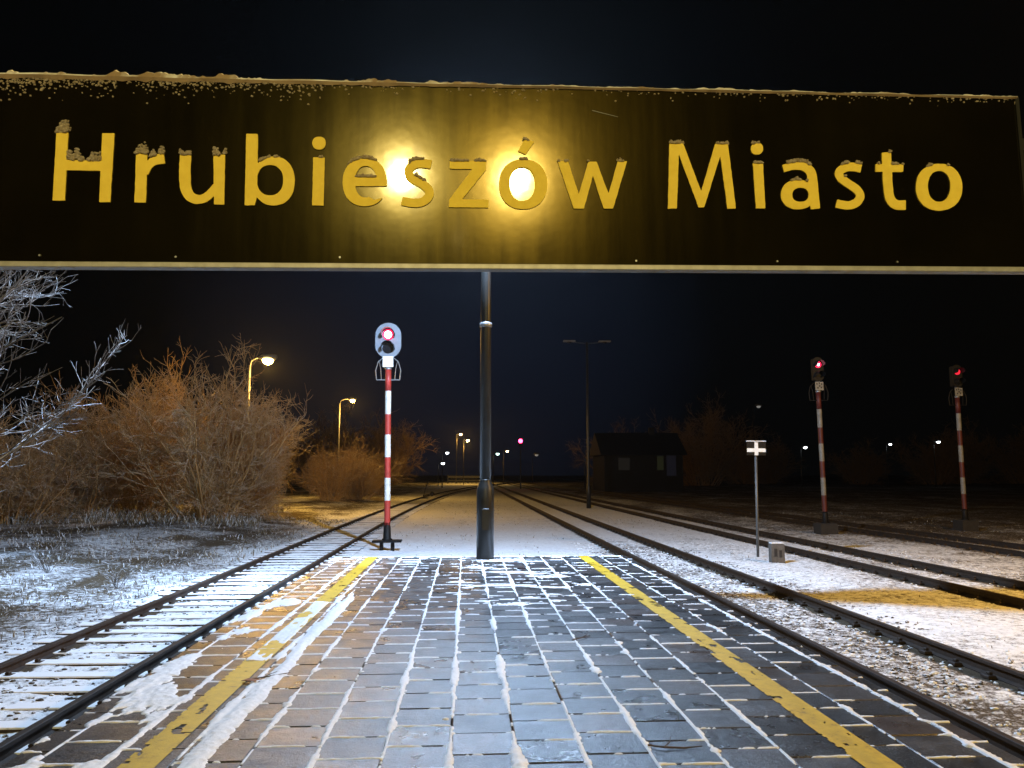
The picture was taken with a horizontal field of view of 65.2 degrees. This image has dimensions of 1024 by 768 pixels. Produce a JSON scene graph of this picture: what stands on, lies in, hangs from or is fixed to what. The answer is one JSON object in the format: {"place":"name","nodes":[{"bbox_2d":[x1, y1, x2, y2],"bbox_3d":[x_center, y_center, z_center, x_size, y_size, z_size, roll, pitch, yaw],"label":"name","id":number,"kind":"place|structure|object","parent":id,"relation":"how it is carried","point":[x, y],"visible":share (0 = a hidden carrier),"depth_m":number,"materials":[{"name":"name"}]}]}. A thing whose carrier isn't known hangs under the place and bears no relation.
{"place":"outdoors","nodes":[
{"label":"outdoors","id":0,"kind":"place"},
{"bbox_2d":[0,501,289,527],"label":"frosted grass","id":1,"kind":"structure","parent":0,"point":[122,513],"depth_m":32.71,"materials":[{"name":"plant"}]},
{"bbox_2d":[0,512,343,644],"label":"frosted grass","id":2,"kind":"structure","parent":0,"point":[180,549],"depth_m":21.27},
{"bbox_2d":[395,500,563,555],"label":"frosted grass","id":3,"kind":"structure","parent":0,"point":[472,517],"depth_m":34.51,"materials":[{"name":"beige plant"}]},
{"bbox_2d":[0,475,1023,765],"bbox_3d":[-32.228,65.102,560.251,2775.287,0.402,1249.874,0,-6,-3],"label":"ground","id":4,"kind":"structure","parent":0,"point":[994,509],"depth_m":22.52,"materials":[{"name":"white snow"}]},
{"bbox_2d":[13,511,41,531],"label":"dry weed","id":5,"kind":"object","parent":4,"relation":"on","point":[23,522],"visible":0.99,"depth_m":27.11,"materials":[{"name":"brown plant"}]},
{"bbox_2d":[27,535,66,572],"bbox_3d":[-9.787,3.570,16.744,0.811,0.877,0.762,0,-6,-3],"label":"dry weed","id":6,"kind":"object","parent":4,"relation":"on","point":[41,563],"visible":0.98,"depth_m":16.73,"materials":[{"name":"beige plant"}]},
{"bbox_2d":[0,398,112,524],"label":"bare shrub","id":7,"kind":"object","parent":4,"relation":"on","point":[27,485],"visible":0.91,"depth_m":31.46,"materials":[{"name":"brown plant"}]},
{"bbox_2d":[0,270,141,491],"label":"frosted tree","id":8,"kind":"object","parent":4,"relation":"on","point":[12,289],"visible":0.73,"depth_m":13.13,"materials":[{"name":"white plant"}]},
{"bbox_2d":[2,385,182,518],"bbox_3d":[-19.611,3.205,35.453,8.722,6.610,8.465,-1,-7,13],"label":"bare shrub","id":9,"kind":"object","parent":4,"relation":"on","point":[79,490],"visible":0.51,"depth_m":34.83,"materials":[{"name":"brown plant"}]},
{"bbox_2d":[102,561,135,587],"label":"dry weed","id":10,"kind":"object","parent":4,"relation":"on","point":[116,579],"visible":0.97,"depth_m":15.52,"materials":[{"name":"beige plant"}]},
{"bbox_2d":[37,370,213,505],"bbox_3d":[-22.301,3.599,48.454,10.279,9.303,10.590,1,-6,-7],"label":"bare shrub","id":11,"kind":"object","parent":4,"relation":"on","point":[110,425],"visible":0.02,"depth_m":48.13,"materials":[{"name":"brown plant"}]},
{"bbox_2d":[39,340,246,515],"bbox_3d":[-17.587,2.513,38.166,9.270,10.077,8.920,3,-7,-26],"label":"bare shrub","id":12,"kind":"object","parent":4,"relation":"on","point":[144,504],"visible":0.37,"depth_m":37.15,"materials":[{"name":"brown plant"}]},
{"bbox_2d":[0,555,362,738],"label":"ballast stones","id":13,"kind":"object","parent":4,"relation":"on","point":[3,691],"visible":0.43,"depth_m":10.31,"materials":[{"name":"grey gravel"}]},
{"bbox_2d":[55,334,318,524],"bbox_3d":[-13.195,2.174,34.334,9.433,8.813,9.718,-5,-8,37],"label":"bare shrub","id":14,"kind":"object","parent":4,"relation":"on","point":[202,480],"visible":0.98,"depth_m":33.56,"materials":[{"name":"brown plant"}]},
{"bbox_2d":[188,362,313,520],"bbox_3d":[-12.266,2.958,37.287,6.338,8.715,6.586,2,-7,-17],"label":"bare shrub","id":15,"kind":"object","parent":4,"relation":"on","point":[267,499],"visible":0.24,"depth_m":36.77,"materials":[{"name":"brown plant"}]},
{"bbox_2d":[247,353,276,451],"bbox_3d":[-13.579,2.509,43.082,1.586,8.446,0.593,0,-6,-3],"label":"street lamp","id":16,"kind":"object","parent":4,"relation":"on","point":[266,359],"visible":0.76,"depth_m":43.41,"materials":[{"name":"metal"}]},
{"bbox_2d":[266,440,307,483],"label":"distant tree","id":17,"kind":"object","parent":4,"relation":"on","point":[288,474],"visible":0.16,"depth_m":175.85,"materials":[{"name":"brown plant"}]},
{"bbox_2d":[0,479,579,764],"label":"railway track","id":18,"kind":"structure","parent":4,"relation":"on","point":[30,734],"depth_m":11.09,"materials":[{"name":"snow"}]},
{"bbox_2d":[288,440,362,502],"bbox_3d":[-13.431,6.578,58.963,5.399,5.583,5.611,4,-7,-30],"label":"bare shrub","id":19,"kind":"object","parent":4,"relation":"on","point":[336,485],"visible":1,"depth_m":58.47,"materials":[{"name":"brown plant"}]},
{"bbox_2d":[277,401,379,485],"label":"distant tree","id":20,"kind":"object","parent":4,"relation":"on","point":[314,449],"visible":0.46,"depth_m":152.24,"materials":[{"name":"brown plant"}]},
{"bbox_2d":[337,397,356,468],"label":"street lamp","id":21,"kind":"object","parent":4,"relation":"on","point":[352,399],"visible":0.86,"depth_m":69.28,"materials":[{"name":"metal"}]},
{"bbox_2d":[314,431,411,500],"bbox_3d":[-12.735,6.809,64.724,7.476,6.243,7.256,-6,-9,43],"label":"bare shrub","id":22,"kind":"object","parent":4,"relation":"on","point":[358,487],"visible":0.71,"depth_m":64.59,"materials":[{"name":"brown plant"}]},
{"bbox_2d":[345,448,397,494],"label":"bare shrub","id":23,"kind":"object","parent":4,"relation":"on","point":[381,477],"visible":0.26,"depth_m":82.17,"materials":[{"name":"brown plant"}]},
{"bbox_2d":[372,323,401,550],"bbox_3d":[-3.644,1.537,23.408,0.840,6.780,0.620,0,-6,-3],"label":"railway signal","id":24,"kind":"object","parent":4,"relation":"on","point":[388,340],"visible":0.98,"depth_m":23.59,"materials":[{"name":"multicoloured paint"}]},
{"bbox_2d":[342,408,439,484],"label":"distant tree","id":25,"kind":"object","parent":4,"relation":"on","point":[380,444],"visible":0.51,"depth_m":165.62,"materials":[{"name":"brown plant"}]},
{"bbox_2d":[420,481,433,498],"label":"switch stand","id":26,"kind":"object","parent":4,"relation":"on","point":[431,494],"visible":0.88,"depth_m":70.83,"materials":[{"name":"black paint"}]},
{"bbox_2d":[438,461,445,485],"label":"street lamp","id":27,"kind":"object","parent":4,"relation":"on","point":[444,462],"visible":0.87,"depth_m":148.58,"materials":[{"name":"metal"}]},
{"bbox_2d":[441,451,449,487],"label":"street lamp","id":28,"kind":"object","parent":4,"relation":"on","point":[447,452],"visible":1,"depth_m":128.88,"materials":[{"name":"metal"}]},
{"bbox_2d":[456,432,462,482],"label":"street lamp","id":29,"kind":"object","parent":4,"relation":"on","point":[459,433],"visible":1,"depth_m":188.70,"materials":[{"name":"metal"}]},
{"bbox_2d":[448,476,479,480],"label":"barrier fence","id":30,"kind":"object","parent":4,"relation":"on","point":[464,477],"visible":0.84,"depth_m":183.36,"materials":[{"name":"brown paint"}]},
{"bbox_2d":[463,438,469,483],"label":"street lamp","id":31,"kind":"object","parent":4,"relation":"on","point":[467,439],"visible":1,"depth_m":168.97,"materials":[{"name":"metal"}]},
{"bbox_2d":[493,452,499,485],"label":"street lamp","id":32,"kind":"object","parent":4,"relation":"on","point":[497,453],"visible":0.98,"depth_m":149.27,"materials":[{"name":"metal"}]},
{"bbox_2d":[503,449,508,483],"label":"street lamp","id":33,"kind":"object","parent":4,"relation":"on","point":[506,450],"visible":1,"depth_m":169.28,"materials":[{"name":"metal"}]},
{"bbox_2d":[518,438,522,488],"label":"railway signal","id":34,"kind":"object","parent":4,"relation":"on","point":[520,442],"visible":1,"depth_m":119.83,"materials":[{"name":"paint"}]},
{"bbox_2d":[532,453,539,482],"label":"street lamp","id":35,"kind":"object","parent":4,"relation":"on","point":[536,454],"visible":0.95,"depth_m":189.61,"materials":[{"name":"metal"}]},
{"bbox_2d":[584,454,586,488],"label":"street lamp","id":36,"kind":"object","parent":4,"relation":"on","point":[584,474],"visible":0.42,"depth_m":119.97,"materials":[{"name":"metal"}]},
{"bbox_2d":[563,340,610,507],"bbox_3d":[4.971,2.575,52.410,3.160,11.000,0.300,0,-6,-3],"label":"twin arm lamp post","id":37,"kind":"object","parent":4,"relation":"on","point":[588,495],"visible":1,"depth_m":52.37,"materials":[{"name":"metal"}]},
{"bbox_2d":[566,416,646,479],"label":"distant tree","id":38,"kind":"object","parent":4,"relation":"on","point":[622,430],"visible":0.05,"depth_m":182.36,"materials":[{"name":"brown plant"}]},
{"bbox_2d":[651,389,773,485],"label":"distant tree","id":39,"kind":"object","parent":4,"relation":"on","point":[705,459],"visible":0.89,"depth_m":150.67,"materials":[{"name":"brown plant"}]},
{"bbox_2d":[713,430,782,483],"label":"distant tree","id":40,"kind":"object","parent":4,"relation":"on","point":[746,477],"visible":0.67,"depth_m":171.53,"materials":[{"name":"brown plant"}]},
{"bbox_2d":[476,478,1023,760],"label":"railway track","id":41,"kind":"structure","parent":4,"relation":"on","point":[983,667],"depth_m":10.38,"materials":[{"name":"metal"}]},
{"bbox_2d":[747,441,765,556],"bbox_3d":[6.580,3.175,21.488,0.540,3.295,0.103,1,-6,-3],"label":"track marker sign","id":42,"kind":"object","parent":4,"relation":"on","point":[755,448],"visible":0.9,"depth_m":21.58,"materials":[{"name":"grey metal"}]},
{"bbox_2d":[753,404,761,467],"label":"street lamp","id":43,"kind":"object","parent":4,"relation":"on","point":[758,405],"visible":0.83,"depth_m":112.24,"materials":[{"name":"metal"}]},
{"bbox_2d":[492,479,1023,609],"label":"railway track","id":44,"kind":"structure","parent":4,"relation":"on","point":[994,597],"depth_m":19.69,"materials":[{"name":"metal"}]},
{"bbox_2d":[496,478,1023,557],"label":"railway track","id":45,"kind":"structure","parent":4,"relation":"on","point":[995,550],"depth_m":30.74,"materials":[{"name":"metal"}]},
{"bbox_2d":[745,431,804,483],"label":"distant tree","id":46,"kind":"object","parent":4,"relation":"on","point":[776,465],"visible":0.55,"depth_m":182.54,"materials":[{"name":"brown plant"}]},
{"bbox_2d":[768,542,784,562],"bbox_3d":[6.667,4.336,20.141,0.340,0.685,0.202,0,-6,-3],"label":"concrete marker post","id":47,"kind":"object","parent":4,"relation":"on","point":[776,550],"visible":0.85,"depth_m":20.06,"materials":[{"name":"grey concrete"}]},
{"bbox_2d":[575,542,1023,734],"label":"snow lumps","id":48,"kind":"object","parent":4,"relation":"on","point":[948,688],"visible":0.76,"depth_m":12.58,"materials":[{"name":"white snow"}]},
{"bbox_2d":[800,445,807,486],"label":"street lamp","id":49,"kind":"object","parent":4,"relation":"on","point":[804,446],"visible":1,"depth_m":132.25,"materials":[{"name":"metal"}]},
{"bbox_2d":[585,547,1023,709],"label":"ballast stones","id":50,"kind":"object","parent":4,"relation":"on","point":[944,681],"visible":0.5,"depth_m":11.40,"materials":[{"name":"grey gravel"}]},
{"bbox_2d":[809,357,837,534],"bbox_3d":[11.550,2.369,29.822,0.769,6.800,0.740,0,-6,-3],"label":"railway signal","id":51,"kind":"object","parent":4,"relation":"on","point":[825,526],"visible":0.99,"depth_m":29.82,"materials":[{"name":"metal"}]},
{"bbox_2d":[826,438,898,484],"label":"distant tree","id":52,"kind":"object","parent":4,"relation":"on","point":[861,476],"visible":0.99,"depth_m":169.02,"materials":[{"name":"brown plant"}]},
{"bbox_2d":[886,442,892,486],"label":"street lamp","id":53,"kind":"object","parent":4,"relation":"on","point":[889,443],"visible":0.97,"depth_m":133.20,"materials":[{"name":"metal"}]},
{"bbox_2d":[894,429,975,484],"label":"distant tree","id":54,"kind":"object","parent":4,"relation":"on","point":[943,472],"visible":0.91,"depth_m":167.16,"materials":[{"name":"brown plant"}]},
{"bbox_2d":[933,440,940,486],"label":"street lamp","id":55,"kind":"object","parent":4,"relation":"on","point":[938,441],"visible":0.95,"depth_m":133.61,"materials":[{"name":"metal"}]},
{"bbox_2d":[891,415,1004,483],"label":"distant tree","id":56,"kind":"object","parent":4,"relation":"on","point":[978,456],"visible":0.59,"depth_m":173.97,"materials":[{"name":"brown plant"}]},
{"bbox_2d":[948,365,978,530],"bbox_3d":[17.938,2.606,31.932,0.769,6.800,0.740,0,-6,-3],"label":"railway signal","id":57,"kind":"object","parent":4,"relation":"on","point":[965,522],"visible":1,"depth_m":31.92,"materials":[{"name":"metal"}]},
{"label":"platform","id":58,"kind":"structure","parent":4,"relation":"on","visible":0},
{"bbox_2d":[0,70,1023,274],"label":"station name board","id":59,"kind":"object","parent":58,"relation":"on","point":[115,170],"visible":1,"depth_m":2.69,"materials":[{"name":"metal"}]},
{"bbox_2d":[0,556,1023,767],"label":"paving","id":60,"kind":"structure","parent":58,"relation":"on","point":[800,744],"depth_m":5.95,"materials":[{"name":"grey stone"}]},
{"bbox_2d":[117,557,376,767],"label":"yellow line","id":61,"kind":"object","parent":60,"relation":"on","point":[163,743],"visible":1,"depth_m":5.66,"materials":[{"name":"paint"}]},
{"bbox_2d":[241,678,261,680],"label":"fallen leaf","id":62,"kind":"object","parent":60,"relation":"on","point":[249,679],"visible":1,"depth_m":6.18,"materials":[{"name":"brown plant"}]},
{"bbox_2d":[253,671,289,678],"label":"fallen twig","id":63,"kind":"object","parent":60,"relation":"on","point":[269,675],"visible":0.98,"depth_m":6.30,"materials":[{"name":"wood"}]},
{"bbox_2d":[476,272,493,559],"bbox_3d":[-0.520,-0.716,15.553,0.599,8.100,1.000,0,-6,-3],"label":"platform lamp post","id":64,"kind":"object","parent":60,"relation":"on","point":[485,525],"visible":0.7,"depth_m":15.27,"materials":[{"name":"metal"}]},
{"bbox_2d":[482,509,488,529],"bbox_3d":[-0.499,2.545,15.020,0.120,0.400,0.012,0,-6,-3],"label":"access door","id":65,"kind":"structure","parent":64,"relation":"in","point":[485,512],"depth_m":15.01,"materials":[{"name":"paint"}]},
{"bbox_2d":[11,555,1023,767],"bbox_3d":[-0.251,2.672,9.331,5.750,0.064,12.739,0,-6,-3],"label":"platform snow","id":66,"kind":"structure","parent":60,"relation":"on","point":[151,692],"depth_m":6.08,"materials":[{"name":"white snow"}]},
{"bbox_2d":[648,736,701,748],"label":"fallen twig","id":67,"kind":"object","parent":60,"relation":"on","point":[665,746],"visible":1,"depth_m":4.68,"materials":[{"name":"brown wood"}]},
{"bbox_2d":[578,556,902,767],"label":"yellow line","id":68,"kind":"object","parent":60,"relation":"on","point":[864,754],"visible":1,"depth_m":5.91,"materials":[{"name":"paint"}]},
{"bbox_2d":[0,0,1023,475],"label":"sky","id":69,"kind":"structure","parent":0,"point":[888,344],"materials":[{"name":"black"}]},
{"bbox_2d":[590,427,687,491],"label":"house","id":70,"kind":"structure","parent":0,"point":[651,460],"depth_m":100.70,"materials":[{"name":"paint"}]},
{"bbox_2d":[618,457,630,470],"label":"window","id":71,"kind":"structure","parent":70,"relation":"in","point":[623,462],"depth_m":100.42,"materials":[{"name":"black"}]},
{"bbox_2d":[656,456,663,470],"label":"window","id":72,"kind":"structure","parent":70,"relation":"in","point":[659,459],"depth_m":100.66,"materials":[{"name":"black"}]},
{"bbox_2d":[666,455,676,475],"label":"door","id":73,"kind":"structure","parent":70,"relation":"in","point":[671,460],"depth_m":100.74,"materials":[{"name":"black"}]},
{"bbox_2d":[582,512,1022,659],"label":"frosted grass","id":74,"kind":"structure","parent":0,"point":[854,547],"depth_m":26.09,"materials":[{"name":"beige plant"}]}
]}

